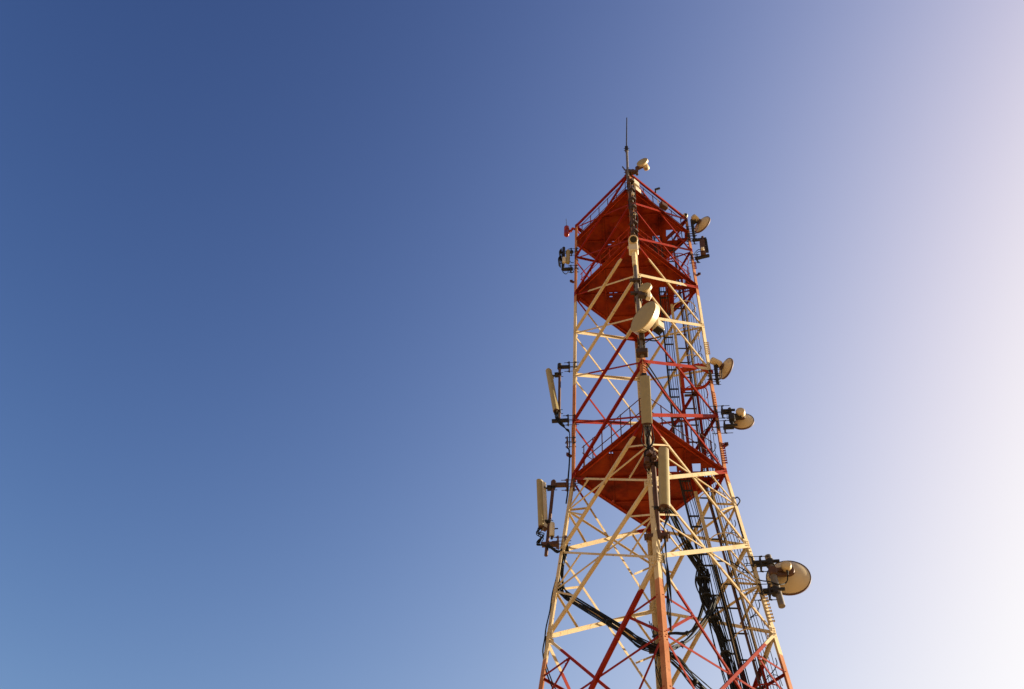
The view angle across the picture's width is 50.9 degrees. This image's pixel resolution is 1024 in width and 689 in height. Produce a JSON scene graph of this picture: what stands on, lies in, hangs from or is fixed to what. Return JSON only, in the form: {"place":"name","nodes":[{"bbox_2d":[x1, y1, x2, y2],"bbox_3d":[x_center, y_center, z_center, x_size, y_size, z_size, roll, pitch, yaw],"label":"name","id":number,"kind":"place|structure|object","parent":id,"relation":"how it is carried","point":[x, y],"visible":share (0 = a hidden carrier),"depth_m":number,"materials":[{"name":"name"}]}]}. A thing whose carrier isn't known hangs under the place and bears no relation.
{"place":"outdoors","nodes":[
{"label":"outdoors","id":0,"kind":"place"},
{"bbox_2d":[0,0,1023,688],"label":"sky","id":1,"kind":"structure","parent":0,"point":[286,299],"materials":[{"name":"blue"}]},
{"bbox_3d":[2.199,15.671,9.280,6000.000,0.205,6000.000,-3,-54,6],"label":"ground","id":2,"kind":"structure","parent":0,"visible":0},
{"bbox_2d":[538,174,792,688],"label":"lattice tower","id":3,"kind":"structure","parent":2,"relation":"on","point":[620,478],"depth_m":26.50,"materials":[{"name":"metal"}]},
{"bbox_2d":[542,579,555,688],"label":"cable run","id":4,"kind":"object","parent":3,"relation":"attached to","point":[544,642],"visible":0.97,"depth_m":22.59,"materials":[{"name":"black rubber"}]},
{"bbox_2d":[536,478,578,556],"bbox_3d":[1.056,4.074,25.553,1.033,2.505,0.258,-3,-54,6],"label":"panel antenna","id":5,"kind":"object","parent":3,"relation":"attached to","point":[546,523],"visible":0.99,"depth_m":25.54,"materials":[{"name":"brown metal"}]},
{"bbox_2d":[546,361,578,447],"bbox_3d":[1.333,1.608,28.959,0.942,3.607,0.225,-3,-54,6],"label":"panel antenna","id":6,"kind":"object","parent":3,"relation":"attached to","point":[556,406],"visible":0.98,"depth_m":29.22,"materials":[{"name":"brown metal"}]},
{"bbox_2d":[558,247,578,273],"bbox_3d":[1.835,-2.751,34.886,0.671,1.638,0.275,-3,-54,6],"label":"reflector array","id":7,"kind":"object","parent":3,"relation":"attached to","point":[563,260],"visible":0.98,"depth_m":34.72,"materials":[{"name":"metal"}]},
{"bbox_2d":[564,221,574,236],"bbox_3d":[1.974,-4.003,36.657,0.396,1.160,0.180,-3,-54,6],"label":"obstruction lamp","id":8,"kind":"object","parent":3,"relation":"attached to","point":[567,231],"visible":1,"depth_m":36.41,"materials":[{"name":"plastic"}]},
{"bbox_2d":[565,436,575,503],"bbox_3d":[1.454,3.127,26.840,0.270,2.364,0.210,-3,-54,6],"label":"cable run","id":9,"kind":"object","parent":3,"relation":"attached to","point":[567,441],"visible":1,"depth_m":27.23,"materials":[{"name":"black rubber"}]},
{"bbox_2d":[557,553,659,654],"bbox_3d":[1.870,5.136,22.007,0.289,4.681,3.150,32,-58,-18],"label":"cable bundle","id":10,"kind":"object","parent":3,"relation":"attached to","point":[608,621],"visible":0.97,"depth_m":21.50,"materials":[{"name":"black rubber"}]},
{"bbox_2d":[622,118,630,179],"bbox_3d":[3.881,-6.697,36.691,0.334,4.831,0.145,-3,-54,6],"label":"whip antenna","id":11,"kind":"object","parent":3,"relation":"attached to","point":[627,169],"visible":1,"depth_m":35.85,"materials":[{"name":"metal"}]},
{"bbox_2d":[627,235,638,267],"bbox_3d":[3.490,-2.685,30.836,0.340,1.382,0.491,-3,-54,6],"label":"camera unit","id":12,"kind":"object","parent":3,"relation":"attached to","point":[633,246],"visible":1,"depth_m":30.91,"materials":[{"name":"beige metal"}]},
{"bbox_2d":[626,176,640,249],"bbox_3d":[3.716,-4.090,33.069,0.284,4.602,0.250,39,-61,-22],"label":"cable run","id":13,"kind":"object","parent":3,"relation":"attached to","point":[632,207],"visible":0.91,"depth_m":33.15,"materials":[{"name":"black rubber"}]},
{"bbox_2d":[632,178,638,187],"bbox_3d":[3.970,-5.199,35.019,0.339,0.461,0.184,35,-59,-20],"label":"junction box","id":14,"kind":"object","parent":3,"relation":"attached to","point":[636,183],"visible":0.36,"depth_m":34.98,"materials":[{"name":"metal"}]},
{"bbox_2d":[624,158,649,177],"bbox_3d":[4.101,-5.822,35.389,0.854,0.723,0.405,-3,-54,6],"label":"microwave dish","id":15,"kind":"object","parent":3,"relation":"attached to","point":[642,163],"visible":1,"depth_m":35.36,"materials":[{"name":"metal"}]},
{"bbox_2d":[630,265,651,357],"bbox_3d":[3.515,-1.105,28.814,0.609,4.800,0.419,-14,-56,14],"label":"microwave dish","id":16,"kind":"object","parent":3,"relation":"attached to","point":[640,292],"visible":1,"depth_m":29.05,"materials":[{"name":"metal"}]},
{"bbox_2d":[640,373,653,473],"bbox_3d":[3.106,1.807,24.827,0.314,3.605,0.417,-3,-54,6],"label":"panel antenna","id":17,"kind":"object","parent":3,"relation":"attached to","point":[646,406],"visible":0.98,"depth_m":24.87,"materials":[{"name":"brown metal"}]},
{"bbox_2d":[631,301,663,357],"bbox_3d":[3.546,-0.326,27.489,0.615,1.688,1.008,35,-59,-20],"label":"microwave dish","id":18,"kind":"object","parent":3,"relation":"attached to","point":[645,320],"visible":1,"depth_m":27.45,"materials":[{"name":"metal"}]},
{"bbox_2d":[649,621,661,687],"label":"cable run","id":19,"kind":"object","parent":3,"relation":"attached to","point":[656,660],"visible":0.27,"depth_m":24.31,"materials":[{"name":"black rubber"}]},
{"bbox_2d":[644,446,671,602],"bbox_3d":[3.024,3.641,22.114,0.654,4.552,0.423,-3,-54,6],"label":"panel antenna","id":20,"kind":"object","parent":3,"relation":"attached to","point":[661,464],"visible":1,"depth_m":22.66,"materials":[{"name":"cream painted plastic"},{"name":"dark steel"},{"name":"brown steel"}]},
{"bbox_2d":[657,199,668,210],"bbox_3d":[4.948,-4.577,35.207,0.435,0.392,0.160,30,-58,-17],"label":"flood lamp","id":21,"kind":"object","parent":3,"relation":"attached to","point":[663,205],"visible":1,"depth_m":35.06,"materials":[{"name":"grey metal"}]},
{"bbox_2d":[646,363,682,413],"bbox_3d":[3.936,1.271,27.241,0.116,0.405,2.056,-27,-60,21],"label":"cable run","id":22,"kind":"object","parent":3,"relation":"attached to","point":[661,385],"visible":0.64,"depth_m":26.97,"materials":[{"name":"black rubber"}]},
{"bbox_2d":[661,546,671,630],"bbox_3d":[2.948,4.607,20.482,0.084,2.174,0.132,4,-54,1],"label":"cable run","id":23,"kind":"object","parent":3,"relation":"attached to","point":[668,605],"visible":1,"depth_m":20.13,"materials":[{"name":"black rubber"}]},
{"bbox_2d":[652,601,704,637],"bbox_3d":[3.654,6.200,23.530,0.220,0.981,2.050,28,-57,-15],"label":"cable bundle","id":24,"kind":"object","parent":3,"relation":"attached to","point":[686,633],"visible":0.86,"depth_m":23.02,"materials":[{"name":"black rubber"}]},
{"bbox_2d":[658,492,707,575],"bbox_3d":[3.645,4.133,23.380,0.278,0.840,2.326,-25,-59,20],"label":"cable bundle","id":25,"kind":"object","parent":3,"relation":"attached to","point":[687,544],"visible":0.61,"depth_m":23.60,"materials":[{"name":"black rubber"}]},
{"bbox_2d":[656,651,711,688],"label":"cable bundle","id":26,"kind":"object","parent":3,"relation":"attached to","point":[695,681],"visible":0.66,"depth_m":19.38,"materials":[{"name":"black rubber"}]},
{"bbox_2d":[669,594,717,650],"bbox_3d":[3.592,5.472,21.237,0.157,3.103,2.449,-27,-60,21],"label":"cable bundle","id":27,"kind":"object","parent":3,"relation":"attached to","point":[710,610],"visible":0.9,"depth_m":21.51,"materials":[{"name":"black rubber"}]},
{"bbox_2d":[685,214,710,240],"bbox_3d":[6.146,-3.920,35.746,0.706,1.395,0.680,27,-57,-15],"label":"microwave dish","id":28,"kind":"object","parent":3,"relation":"attached to","point":[702,224],"visible":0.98,"depth_m":35.90,"materials":[{"name":"brown metal"}]},
{"bbox_2d":[686,235,709,263],"bbox_3d":[5.998,-3.097,34.602,0.673,1.580,0.370,-3,-54,6],"label":"frame antenna","id":29,"kind":"object","parent":3,"relation":"attached to","point":[703,249],"visible":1,"depth_m":34.53,"materials":[{"name":"metal"}]},
{"bbox_2d":[655,237,741,687],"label":"cable run","id":30,"kind":"object","parent":3,"relation":"attached to","point":[688,483],"visible":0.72,"depth_m":25.66,"materials":[{"name":"black rubber"}]},
{"bbox_2d":[695,547,711,608],"bbox_3d":[4.175,5.131,23.529,0.376,1.934,0.147,6,-54,0],"label":"cable bundle","id":31,"kind":"object","parent":3,"relation":"attached to","point":[698,578],"visible":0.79,"depth_m":23.38,"materials":[{"name":"black rubber"}]},
{"bbox_2d":[699,569,740,688],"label":"cable bundle","id":32,"kind":"object","parent":3,"relation":"attached to","point":[714,619],"visible":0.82,"depth_m":22.43,"materials":[{"name":"black rubber"}]},
{"bbox_2d":[707,357,733,385],"bbox_3d":[5.677,0.690,29.428,0.672,1.077,0.638,26,-56,-14],"label":"microwave dish","id":33,"kind":"object","parent":3,"relation":"attached to","point":[725,367],"visible":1,"depth_m":29.47,"materials":[{"name":"brown metal"}]},
{"bbox_2d":[676,254,765,688],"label":"cable run","id":34,"kind":"object","parent":3,"relation":"attached to","point":[713,500],"visible":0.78,"depth_m":25.22,"materials":[{"name":"black rubber"}]},
{"bbox_2d":[709,405,753,433],"bbox_3d":[5.720,2.014,27.864,1.144,0.967,0.467,-3,-54,6],"label":"microwave dish","id":35,"kind":"object","parent":3,"relation":"attached to","point":[740,419],"visible":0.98,"depth_m":27.87,"materials":[{"name":"brown metal"}]},
{"bbox_2d":[712,564,750,688],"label":"cable run","id":36,"kind":"object","parent":3,"relation":"attached to","point":[725,611],"visible":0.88,"depth_m":22.75,"materials":[{"name":"black rubber"}]},
{"bbox_2d":[684,270,780,688],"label":"cable run","id":37,"kind":"object","parent":3,"relation":"attached to","point":[727,506],"visible":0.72,"depth_m":25.21,"materials":[{"name":"black rubber"}]},
{"bbox_2d":[684,276,782,686],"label":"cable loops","id":38,"kind":"object","parent":3,"relation":"attached to","point":[734,527],"visible":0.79,"depth_m":23.85,"materials":[{"name":"black rubber"}]},
{"bbox_2d":[735,497,743,538],"bbox_3d":[5.287,4.011,24.944,0.153,1.368,0.032,-3,-54,6],"label":"hanging cable","id":39,"kind":"object","parent":3,"relation":"hanging from","point":[737,517],"visible":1,"depth_m":24.89,"materials":[{"name":"black rubber"}]},
{"bbox_2d":[731,554,810,608],"bbox_3d":[5.715,5.210,23.487,1.714,1.586,0.562,-3,-54,6],"label":"microwave dish","id":40,"kind":"object","parent":3,"relation":"attached to","point":[788,578],"visible":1,"depth_m":23.53,"materials":[{"name":"cream painted metal"},{"name":"dark steel"},{"name":"brown steel"}]}
]}

